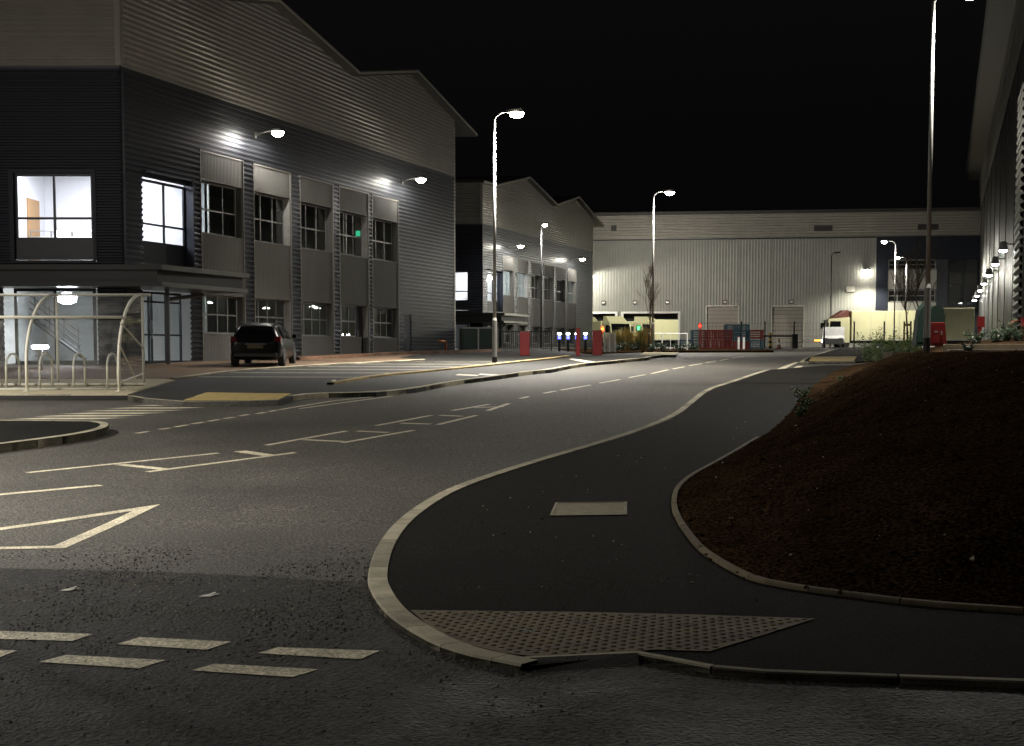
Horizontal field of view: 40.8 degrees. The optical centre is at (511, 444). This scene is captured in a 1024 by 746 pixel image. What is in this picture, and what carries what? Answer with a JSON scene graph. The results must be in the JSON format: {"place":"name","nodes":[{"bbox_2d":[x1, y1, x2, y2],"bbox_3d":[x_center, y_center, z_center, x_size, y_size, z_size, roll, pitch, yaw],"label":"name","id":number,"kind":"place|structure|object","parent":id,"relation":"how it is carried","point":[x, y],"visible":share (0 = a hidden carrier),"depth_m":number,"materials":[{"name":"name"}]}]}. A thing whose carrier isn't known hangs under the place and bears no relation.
{"place":"outdoors","nodes":[
{"label":"outdoors","id":0,"kind":"place"},
{"bbox_2d":[0,353,422,379],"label":"block paving","id":1,"kind":"structure","parent":0,"point":[153,371],"depth_m":42.20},
{"bbox_2d":[32,345,48,369],"bbox_3d":[-13.726,-2.516,40.122,0.480,0.752,0.100,0,4,0],"label":"bollard light","id":2,"kind":"object","parent":1,"relation":"on","point":[40,348],"visible":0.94,"depth_m":40.06,"materials":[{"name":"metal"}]},
{"bbox_2d":[230,322,296,365],"bbox_3d":[-8.018,-3.281,44.672,1.969,1.402,4.128,0,5,-2],"label":"parked car","id":3,"kind":"object","parent":1,"relation":"on","point":[250,342],"visible":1,"depth_m":42.76,"materials":[{"name":"paint"}]},
{"bbox_2d":[172,359,424,379],"bbox_3d":[-6.438,-2.362,43.081,1.109,0.554,15.949,1,4,20],"label":"forecourt edging","id":4,"kind":"object","parent":1,"relation":"on","point":[202,374],"visible":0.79,"depth_m":42.46,"materials":[{"name":"concrete"}]},
{"bbox_2d":[296,349,499,359],"bbox_3d":[-4.217,-3.911,60.167,0.384,0.579,22.600,1,4,18],"label":"wall edging","id":5,"kind":"object","parent":1,"relation":"on","point":[389,353],"depth_m":57.34,"materials":[{"name":"grey concrete"}]},
{"bbox_2d":[0,346,666,404],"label":"car park","id":6,"kind":"structure","parent":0,"point":[296,380],"depth_m":37.09,"materials":[{"name":"grey asphalt"}]},
{"bbox_2d":[0,394,127,395],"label":"kerb","id":7,"kind":"structure","parent":6,"relation":"on","point":[63,394],"depth_m":29.13,"materials":[{"name":"concrete"}]},
{"bbox_2d":[0,379,174,395],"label":"shelter plinth","id":8,"kind":"structure","parent":6,"relation":"on","point":[150,383],"depth_m":32.05,"materials":[{"name":"concrete"}]},
{"bbox_2d":[5,352,21,387],"bbox_3d":[-11.381,-1.690,31.433,0.120,0.826,1.066,0,4,-2],"label":"bicycle stand","id":9,"kind":"object","parent":8,"relation":"on","point":[19,368],"visible":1,"depth_m":31.35,"materials":[{"name":"beige paint"}]},
{"bbox_2d":[39,352,54,387],"bbox_3d":[-10.624,-1.690,31.433,0.120,0.826,1.066,0,4,-2],"label":"bicycle stand","id":10,"kind":"object","parent":8,"relation":"on","point":[51,361],"visible":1,"depth_m":31.47,"materials":[{"name":"beige paint"}]},
{"bbox_2d":[0,293,150,391],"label":"bicycle shelter","id":11,"kind":"object","parent":8,"relation":"on","point":[26,384],"visible":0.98,"depth_m":31.49,"materials":[{"name":"beige paint"}]},
{"bbox_2d":[72,353,87,387],"bbox_3d":[-9.867,-1.690,31.433,0.120,0.826,1.066,0,4,-2],"label":"bicycle stand","id":12,"kind":"object","parent":8,"relation":"on","point":[73,363],"visible":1,"depth_m":31.20,"materials":[{"name":"beige paint"}]},
{"bbox_2d":[106,353,117,387],"bbox_3d":[-9.110,-1.690,31.433,0.120,0.826,1.066,0,4,-2],"label":"bicycle stand","id":13,"kind":"object","parent":8,"relation":"on","point":[107,375],"visible":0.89,"depth_m":30.97,"materials":[{"name":"beige paint"}]},
{"bbox_2d":[142,398,278,406],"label":"kerb ramp","id":14,"kind":"structure","parent":6,"relation":"on","point":[209,404],"depth_m":27.28,"materials":[{"name":"concrete"}]},
{"bbox_2d":[186,392,290,399],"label":"buff crossing slabs","id":15,"kind":"structure","parent":6,"relation":"on","point":[239,396],"depth_m":28.73,"materials":[{"name":"beige concrete"}]},
{"bbox_2d":[185,392,288,399],"bbox_3d":[-5.699,-1.017,28.827,1.912,0.085,2.711,0,4,0],"label":"tactile blister","id":16,"kind":"object","parent":15,"relation":"on","point":[237,396],"visible":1,"depth_m":28.69,"materials":[{"name":"beige concrete"}]},
{"bbox_2d":[327,355,569,384],"bbox_3d":[-1.026,-2.466,44.287,0.596,0.750,23.249,1,4,17],"label":"footway edging","id":17,"kind":"object","parent":6,"relation":"on","point":[408,372],"visible":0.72,"depth_m":39.86,"materials":[{"name":"grey concrete"}]},
{"bbox_2d":[288,355,657,400],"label":"kerb","id":18,"kind":"structure","parent":6,"relation":"on","point":[328,394],"depth_m":34.41,"materials":[{"name":"concrete"}]},
{"bbox_2d":[492,108,523,362],"bbox_3d":[-0.138,-7.006,47.044,1.108,8.809,0.254,1,4,11],"label":"street lamp","id":19,"kind":"object","parent":6,"relation":"on","point":[517,113],"visible":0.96,"depth_m":47.07,"materials":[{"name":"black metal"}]},
{"bbox_2d":[519,331,529,355],"bbox_3d":[0.526,-4.207,57.347,0.440,1.000,0.340,0,4,0],"label":"red post","id":20,"kind":"object","parent":6,"relation":"on","point":[524,343],"visible":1,"depth_m":57.20,"materials":[{"name":"metal"}]},
{"bbox_2d":[499,331,551,350],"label":"railing","id":21,"kind":"object","parent":6,"relation":"on","point":[531,348],"visible":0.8,"depth_m":74.78,"materials":[{"name":"black metal"}]},
{"bbox_2d":[592,330,602,354],"bbox_3d":[3.610,-4.316,58.342,0.440,1.050,0.340,0,4,0],"label":"red post","id":22,"kind":"object","parent":6,"relation":"on","point":[596,342],"visible":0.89,"depth_m":58.19,"materials":[{"name":"metal"}]},
{"bbox_2d":[604,333,615,351],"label":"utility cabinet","id":23,"kind":"object","parent":6,"relation":"on","point":[606,342],"visible":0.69,"depth_m":67.80,"materials":[{"name":"grey metal"}]},
{"bbox_2d":[0,347,930,580],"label":"road","id":24,"kind":"structure","parent":0,"point":[307,502],"depth_m":17.25,"materials":[{"name":"grey asphalt"}]},
{"bbox_2d":[0,546,62,548],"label":"road marking","id":25,"kind":"object","parent":24,"relation":"on","point":[24,547],"visible":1,"depth_m":10.68,"materials":[{"name":"paint"}]},
{"bbox_2d":[0,485,102,494],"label":"road marking","id":26,"kind":"object","parent":24,"relation":"on","point":[50,489],"visible":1,"depth_m":14.41,"materials":[{"name":"paint"}]},
{"bbox_2d":[0,420,108,452],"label":"traffic island","id":27,"kind":"structure","parent":24,"relation":"on","point":[15,430],"depth_m":20.61,"materials":[{"name":"concrete"}]},
{"bbox_2d":[0,420,108,452],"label":"kerb","id":28,"kind":"structure","parent":24,"relation":"on","point":[74,437],"depth_m":19.52,"materials":[{"name":"concrete"}]},
{"bbox_2d":[0,504,158,529],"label":"road marking","id":29,"kind":"object","parent":24,"relation":"on","point":[67,519],"visible":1,"depth_m":12.34,"materials":[{"name":"paint"}]},
{"bbox_2d":[54,504,159,547],"bbox_3d":[-3.485,0.685,11.975,0.130,0.048,2.641,0,4,1],"label":"road marking","id":30,"kind":"object","parent":24,"relation":"on","point":[96,530],"visible":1,"depth_m":11.72,"materials":[{"name":"paint"}]},
{"bbox_2d":[27,453,217,472],"bbox_3d":[-4.755,0.217,17.123,0.100,0.060,2.873,3,5,37],"label":"road marking","id":31,"kind":"object","parent":24,"relation":"on","point":[120,463],"visible":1,"depth_m":16.97,"materials":[{"name":"paint"}]},
{"bbox_2d":[145,452,293,471],"bbox_3d":[-3.570,0.210,17.193,0.100,0.060,2.654,2,4,31],"label":"road marking","id":32,"kind":"object","parent":24,"relation":"on","point":[218,462],"visible":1,"depth_m":17.09,"materials":[{"name":"paint"}]},
{"bbox_2d":[458,327,498,349],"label":"storage cage","id":33,"kind":"object","parent":24,"relation":"on","point":[472,338],"visible":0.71,"depth_m":74.28,"materials":[{"name":"green paint"}]},
{"bbox_2d":[0,568,1023,745],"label":"worn road surface","id":34,"kind":"object","parent":24,"relation":"on","point":[649,704],"visible":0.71,"depth_m":6.25,"materials":[{"name":"grey asphalt"}]},
{"bbox_2d":[0,631,90,640],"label":"give way dash","id":35,"kind":"object","parent":34,"relation":"on","point":[37,635],"visible":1,"depth_m":7.50,"materials":[{"name":"paint"}]},
{"bbox_2d":[41,655,163,667],"bbox_3d":[-2.046,1.081,6.888,0.588,0.001,0.196,1,4,15],"label":"give way dash","id":36,"kind":"object","parent":34,"relation":"on","point":[108,661],"visible":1,"depth_m":6.88,"materials":[{"name":"paint"}]},
{"bbox_2d":[118,637,229,649],"bbox_3d":[-1.793,1.052,7.317,0.558,0.001,0.217,1,4,15],"label":"give way dash","id":37,"kind":"object","parent":34,"relation":"on","point":[178,643],"visible":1,"depth_m":7.30,"materials":[{"name":"paint"}]},
{"bbox_2d":[194,664,316,676],"bbox_3d":[-1.252,1.094,6.688,0.593,0.001,0.178,1,4,13],"label":"give way dash","id":38,"kind":"object","parent":34,"relation":"on","point":[267,670],"visible":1,"depth_m":6.70,"materials":[{"name":"paint"}]},
{"bbox_2d":[260,647,378,658],"bbox_3d":[-0.992,1.066,7.098,0.582,0.001,0.213,1,4,14],"label":"give way dash","id":39,"kind":"object","parent":34,"relation":"on","point":[346,653],"visible":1,"depth_m":7.08,"materials":[{"name":"paint"}]},
{"bbox_2d":[0,416,766,745],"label":"road grit","id":40,"kind":"object","parent":34,"relation":"on","point":[234,624],"visible":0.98,"depth_m":8.07,"materials":[{"name":"gravel"}]},
{"bbox_2d":[517,653,638,673],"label":"dropped kerb","id":41,"kind":"structure","parent":34,"relation":"on","point":[608,660],"depth_m":6.80,"materials":[{"name":"grey concrete"}]},
{"bbox_2d":[540,222,547,347],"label":"street lamp","id":42,"kind":"object","parent":24,"relation":"on","point":[544,224],"visible":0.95,"depth_m":98.42,"materials":[{"name":"grey metal"}]},
{"bbox_2d":[368,370,768,670],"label":"kerb","id":43,"kind":"structure","parent":24,"relation":"on","point":[387,601],"depth_m":8.92,"materials":[{"name":"concrete"}]},
{"bbox_2d":[593,316,633,346],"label":"lorry","id":44,"kind":"object","parent":24,"relation":"on","point":[611,323],"visible":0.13,"depth_m":143.08,"materials":[{"name":"beige metal"}]},
{"bbox_2d":[627,317,660,342],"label":"lorry","id":45,"kind":"object","parent":24,"relation":"on","point":[642,322],"visible":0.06,"depth_m":145.13,"materials":[{"name":"beige metal"}]},
{"bbox_2d":[552,348,773,353],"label":"planting bed","id":46,"kind":"object","parent":24,"relation":"on","point":[589,351],"visible":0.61,"depth_m":75.10,"materials":[{"name":"soil"}]},
{"bbox_2d":[636,262,660,349],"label":"bare tree","id":47,"kind":"object","parent":46,"relation":"on","point":[650,295],"visible":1,"depth_m":75.13,"materials":[{"name":"brown plant"}]},
{"bbox_2d":[651,189,673,349],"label":"street lamp","id":48,"kind":"object","parent":46,"relation":"on","point":[669,192],"visible":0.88,"depth_m":76.43,"materials":[{"name":"black metal"}]},
{"bbox_2d":[647,320,678,346],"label":"lorry trailer","id":49,"kind":"object","parent":24,"relation":"on","point":[665,326],"visible":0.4,"depth_m":142.55,"materials":[{"name":"beige metal"}]},
{"bbox_2d":[526,651,1023,688],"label":"kerb","id":50,"kind":"structure","parent":24,"relation":"on","point":[990,681],"depth_m":6.48,"materials":[{"name":"concrete"}]},
{"bbox_2d":[764,334,797,347],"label":"barrier","id":51,"kind":"object","parent":24,"relation":"on","point":[794,340],"visible":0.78,"depth_m":105.54,"materials":[{"name":"black metal"}]},
{"bbox_2d":[701,321,884,347],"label":"fence","id":52,"kind":"object","parent":24,"relation":"on","point":[801,333],"visible":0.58,"depth_m":111.63,"materials":[{"name":"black metal"}]},
{"bbox_2d":[822,327,844,346],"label":"van","id":53,"kind":"object","parent":24,"relation":"on","point":[834,335],"visible":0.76,"depth_m":112.24,"materials":[{"name":"metal"}]},
{"bbox_2d":[853,332,880,362],"bbox_3d":[12.447,-3.416,48.439,0.908,1.119,0.790,3,5,33],"label":"shrub","id":54,"kind":"object","parent":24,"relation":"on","point":[866,354],"visible":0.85,"depth_m":48.39,"materials":[{"name":"green plant"}]},
{"bbox_2d":[820,310,915,346],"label":"lorry","id":55,"kind":"object","parent":24,"relation":"on","point":[866,322],"visible":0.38,"depth_m":116.58,"materials":[{"name":"white metal"}]},
{"bbox_2d":[868,329,887,360],"bbox_3d":[12.590,-3.369,47.436,0.778,1.204,0.811,0,4,0],"label":"shrub","id":56,"kind":"object","parent":24,"relation":"on","point":[874,348],"visible":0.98,"depth_m":47.33,"materials":[{"name":"green plant"}]},
{"bbox_2d":[876,327,900,358],"bbox_3d":[13.144,-3.508,48.395,1.027,1.307,0.620,0,4,0],"label":"shrub","id":57,"kind":"object","parent":24,"relation":"on","point":[887,342],"visible":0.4,"depth_m":48.36,"materials":[{"name":"green plant"}]},
{"bbox_2d":[885,335,906,351],"bbox_3d":[13.179,-3.269,47.354,0.912,1.017,0.722,0,4,0],"label":"shrub","id":58,"kind":"object","parent":24,"relation":"on","point":[894,348],"visible":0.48,"depth_m":47.34,"materials":[{"name":"green plant"}]},
{"bbox_2d":[911,302,923,345],"bbox_3d":[10.798,-3.204,36.561,0.288,1.175,0.412,0,4,0],"label":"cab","id":59,"kind":"object","parent":24,"relation":"on","point":[917,338],"visible":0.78,"depth_m":36.40,"materials":[{"name":"paint"}]},
{"bbox_2d":[930,322,946,345],"bbox_3d":[10.928,-2.840,35.424,0.429,0.600,0.330,0,4,0],"label":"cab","id":60,"kind":"object","parent":24,"relation":"on","point":[937,333],"visible":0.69,"depth_m":35.28,"materials":[{"name":"paint"}]},
{"bbox_2d":[935,308,974,346],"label":"lorry trailer","id":61,"kind":"object","parent":24,"relation":"on","point":[959,322],"visible":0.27,"depth_m":111.19,"materials":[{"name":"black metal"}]},
{"bbox_2d":[618,326,633,349],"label":"ornamental grass","id":62,"kind":"object","parent":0,"point":[626,336],"depth_m":75.55,"materials":[{"name":"brown plant"}]},
{"bbox_2d":[283,0,988,317],"label":"sky","id":63,"kind":"structure","parent":0,"point":[723,105],"materials":[{"name":"black"}]},
{"bbox_2d":[633,329,647,349],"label":"ornamental grass","id":64,"kind":"object","parent":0,"point":[639,336],"depth_m":75.55,"materials":[{"name":"brown plant"}]},
{"bbox_2d":[368,365,1023,688],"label":"footway","id":65,"kind":"structure","parent":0,"point":[450,552],"depth_m":9.53,"materials":[{"name":"asphalt"}]},
{"bbox_2d":[550,502,626,515],"bbox_3d":[0.719,0.589,12.738,0.767,0.028,0.904,0,4,0],"label":"inspection cover","id":66,"kind":"object","parent":65,"relation":"on","point":[600,508],"visible":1,"depth_m":12.75,"materials":[{"name":"concrete"}]},
{"bbox_2d":[411,610,814,655],"bbox_3d":[0.564,1.013,7.485,2.323,0.001,1.240,0,4,0],"label":"tactile slab bed","id":67,"kind":"object","parent":65,"relation":"on","point":[719,644],"visible":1,"depth_m":7.50,"materials":[{"name":"beige concrete"}]},
{"bbox_2d":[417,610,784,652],"bbox_3d":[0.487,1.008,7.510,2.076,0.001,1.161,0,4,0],"label":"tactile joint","id":68,"kind":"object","parent":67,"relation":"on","point":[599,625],"visible":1,"depth_m":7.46,"materials":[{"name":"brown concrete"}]},
{"bbox_2d":[671,437,1023,612],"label":"path edging","id":69,"kind":"object","parent":65,"relation":"on","point":[696,542],"visible":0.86,"depth_m":8.77,"materials":[{"name":"concrete"}]},
{"bbox_2d":[593,207,980,346],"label":"warehouse building","id":70,"kind":"structure","parent":0,"point":[717,270],"depth_m":154.06,"materials":[{"name":"silver metal"}]},
{"bbox_2d":[947,259,979,308],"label":"window","id":71,"kind":"structure","parent":70,"relation":"in","point":[965,284],"depth_m":151.56,"materials":[{"name":"grey metal"}]},
{"bbox_2d":[671,339,1023,610],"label":"soil mound","id":72,"kind":"object","parent":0,"point":[880,514],"visible":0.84,"depth_m":11.61,"materials":[{"name":"brown soil"}]},
{"bbox_2d":[671,349,1023,596],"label":"soil clods","id":73,"kind":"object","parent":72,"relation":"on","point":[979,536],"visible":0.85,"depth_m":11.20,"materials":[{"name":"soil"}]},
{"bbox_2d":[923,0,935,351],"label":"street lamp","id":74,"kind":"object","parent":72,"relation":"on","point":[927,316],"visible":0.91,"depth_m":34.44,"materials":[{"name":"black metal"}]},
{"bbox_2d":[931,305,944,321],"bbox_3d":[11.067,-3.127,36.111,0.400,1.040,0.520,0,4,0],"label":"green kiosk","id":75,"kind":"object","parent":72,"relation":"on","point":[937,313],"visible":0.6,"depth_m":35.84,"materials":[{"name":"paint"}]},
{"bbox_2d":[963,330,988,343],"bbox_3d":[12.435,-2.884,36.928,0.700,0.436,0.505,0,4,0],"label":"shrub","id":76,"kind":"object","parent":72,"relation":"on","point":[978,338],"visible":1,"depth_m":36.84,"materials":[{"name":"green plant"}]},
{"bbox_2d":[943,344,1023,351],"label":"retaining wall","id":77,"kind":"structure","parent":72,"relation":"on","point":[985,347],"depth_m":31.42,"materials":[{"name":"concrete"}]},
{"bbox_2d":[987,328,1006,342],"bbox_3d":[13.017,-2.899,36.925,0.628,0.464,0.604,0,4,0],"label":"shrub","id":78,"kind":"object","parent":72,"relation":"on","point":[996,337],"visible":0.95,"depth_m":36.90,"materials":[{"name":"green plant"}]},
{"bbox_2d":[998,316,1018,341],"bbox_3d":[13.258,-3.043,36.836,0.540,0.763,0.657,2,4,30],"label":"shrub","id":79,"kind":"object","parent":72,"relation":"on","point":[1008,334],"visible":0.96,"depth_m":36.80,"materials":[{"name":"green plant"}]},
{"bbox_2d":[1011,323,1023,340],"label":"shrub","id":80,"kind":"object","parent":72,"relation":"on","point":[1017,336],"visible":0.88,"depth_m":36.87,"materials":[{"name":"green plant"}]},
{"bbox_2d":[803,347,922,363],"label":"footway","id":81,"kind":"structure","parent":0,"point":[847,351],"depth_m":63.97,"materials":[{"name":"concrete"}]},
{"bbox_2d":[809,356,856,360],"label":"buff crossing slabs","id":82,"kind":"structure","parent":81,"relation":"on","point":[840,358],"depth_m":54.47,"materials":[{"name":"beige concrete"}]},
{"bbox_2d":[881,239,895,341],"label":"street lamp","id":83,"kind":"object","parent":81,"relation":"on","point":[883,241],"visible":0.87,"depth_m":113.35,"materials":[{"name":"black metal"}]},
{"bbox_2d":[890,251,923,351],"bbox_3d":[17.166,-6.226,59.703,1.834,4.453,2.003,0,4,0],"label":"bare tree","id":84,"kind":"object","parent":81,"relation":"on","point":[906,324],"visible":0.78,"depth_m":59.70,"materials":[{"name":"brown plant"}]},
{"bbox_2d":[891,235,951,350],"bbox_3d":[17.065,-6.338,57.634,2.545,4.955,1.918,0,4,7],"label":"bare tree","id":85,"kind":"object","parent":81,"relation":"on","point":[918,275],"visible":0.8,"depth_m":57.63,"materials":[{"name":"brown plant"}]},
{"bbox_3d":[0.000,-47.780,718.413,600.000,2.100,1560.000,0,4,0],"label":"ground","id":86,"kind":"structure","parent":0,"visible":0},
{"bbox_2d":[0,0,477,364],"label":"office building","id":87,"kind":"structure","parent":86,"relation":"on","point":[136,156],"depth_m":50.12,"materials":[{"name":"grey metal"}]},
{"bbox_2d":[26,198,39,236],"bbox_3d":[-16.874,-7.439,48.632,0.040,2.400,1.200,0,4,0],"label":"interior door","id":88,"kind":"structure","parent":87,"relation":"in","point":[33,210],"depth_m":48.56,"materials":[{"name":"brown wood"}]},
{"bbox_2d":[14,173,92,239],"bbox_3d":[-14.789,-7.686,44.576,2.550,2.140,0.060,0,4,0],"label":"window","id":89,"kind":"structure","parent":87,"relation":"in","point":[17,218],"depth_m":44.57,"materials":[{"name":"white metal"}]},
{"bbox_2d":[14,288,97,363],"bbox_3d":[-14.839,-3.850,44.834,2.650,2.450,0.060,0,4,0],"label":"window","id":90,"kind":"structure","parent":87,"relation":"in","point":[54,290],"depth_m":44.80,"materials":[{"name":"grey metal"}]},
{"bbox_2d":[58,291,76,303],"bbox_3d":[-14.971,-5.232,46.353,0.640,0.996,0.640,0,4,0],"label":"entrance light","id":91,"kind":"object","parent":87,"relation":"attached to","point":[67,299],"visible":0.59,"depth_m":46.15,"materials":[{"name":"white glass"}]},
{"bbox_2d":[141,178,184,247],"bbox_3d":[-11.868,-7.828,46.828,0.060,2.120,2.710,1,4,19],"label":"window","id":92,"kind":"structure","parent":87,"relation":"in","point":[163,225],"depth_m":46.90,"materials":[{"name":"grey metal"}]},
{"bbox_2d":[201,181,235,237],"bbox_3d":[-10.850,-8.578,50.369,0.060,1.880,2.890,1,4,19],"label":"window","id":93,"kind":"structure","parent":87,"relation":"in","point":[208,210],"depth_m":50.79,"materials":[{"name":"grey metal"}]},
{"bbox_2d":[203,295,236,333],"bbox_3d":[-10.850,-4.767,50.626,0.060,1.400,2.890,1,4,19],"label":"window","id":94,"kind":"structure","parent":87,"relation":"in","point":[216,314],"depth_m":50.68,"materials":[{"name":"grey metal"}]},
{"bbox_2d":[254,193,283,244],"bbox_3d":[-9.643,-8.819,53.942,0.060,1.880,2.890,1,4,19],"label":"window","id":95,"kind":"structure","parent":87,"relation":"in","point":[259,195],"depth_m":54.37,"materials":[{"name":"grey metal"}]},
{"bbox_2d":[254,128,284,138],"bbox_3d":[-9.182,-11.777,52.182,1.229,0.320,0.448,2,4,26],"label":"wall floodlight","id":96,"kind":"object","parent":87,"relation":"attached to","point":[277,132],"depth_m":51.91,"materials":[{"name":"metal"}]},
{"bbox_2d":[256,299,284,326],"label":"window","id":97,"kind":"structure","parent":87,"relation":"in","point":[257,300],"depth_m":54.48,"materials":[{"name":"grey metal"}]},
{"bbox_2d":[301,203,326,251],"bbox_3d":[-8.422,-9.062,57.554,0.060,1.880,2.890,1,4,19],"label":"window","id":98,"kind":"structure","parent":87,"relation":"in","point":[305,205],"depth_m":57.99,"materials":[{"name":"grey metal"}]},
{"bbox_2d":[302,302,326,335],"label":"window","id":99,"kind":"structure","parent":87,"relation":"in","point":[303,303],"depth_m":58.02,"materials":[{"name":"grey metal"}]},
{"bbox_2d":[341,305,355,336],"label":"window","id":100,"kind":"structure","parent":87,"relation":"in","point":[347,306],"depth_m":61.17,"materials":[{"name":"grey metal"}]},
{"bbox_2d":[340,211,361,256],"bbox_3d":[-7.269,-9.293,60.967,0.060,1.880,2.890,1,4,19],"label":"window","id":101,"kind":"structure","parent":87,"relation":"in","point":[343,213],"depth_m":61.38,"materials":[{"name":"grey metal"}]},
{"bbox_2d":[356,306,362,352],"bbox_3d":[-6.882,-5.017,62.288,0.115,2.430,0.690,1,4,19],"label":"side door","id":102,"kind":"structure","parent":87,"relation":"in","point":[359,310],"depth_m":62.30,"materials":[{"name":"metal"}]},
{"bbox_2d":[373,219,391,261],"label":"window","id":103,"kind":"structure","parent":87,"relation":"in","point":[375,220],"depth_m":64.57,"materials":[{"name":"grey metal"}]},
{"bbox_2d":[373,307,392,337],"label":"window","id":104,"kind":"structure","parent":87,"relation":"in","point":[385,309],"depth_m":64.96,"materials":[{"name":"grey metal"}]},
{"bbox_2d":[404,315,410,351],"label":"fire door","id":105,"kind":"structure","parent":87,"relation":"in","point":[407,330],"depth_m":66.94,"materials":[{"name":"metal"}]},
{"bbox_2d":[455,176,603,346],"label":"office building","id":106,"kind":"structure","parent":86,"relation":"on","point":[527,207],"depth_m":107.65,"materials":[{"name":"grey metal"}]},
{"bbox_2d":[965,0,1023,339],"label":"factory building","id":107,"kind":"structure","parent":86,"relation":"on","point":[995,157],"depth_m":89.59,"materials":[{"name":"metal"}]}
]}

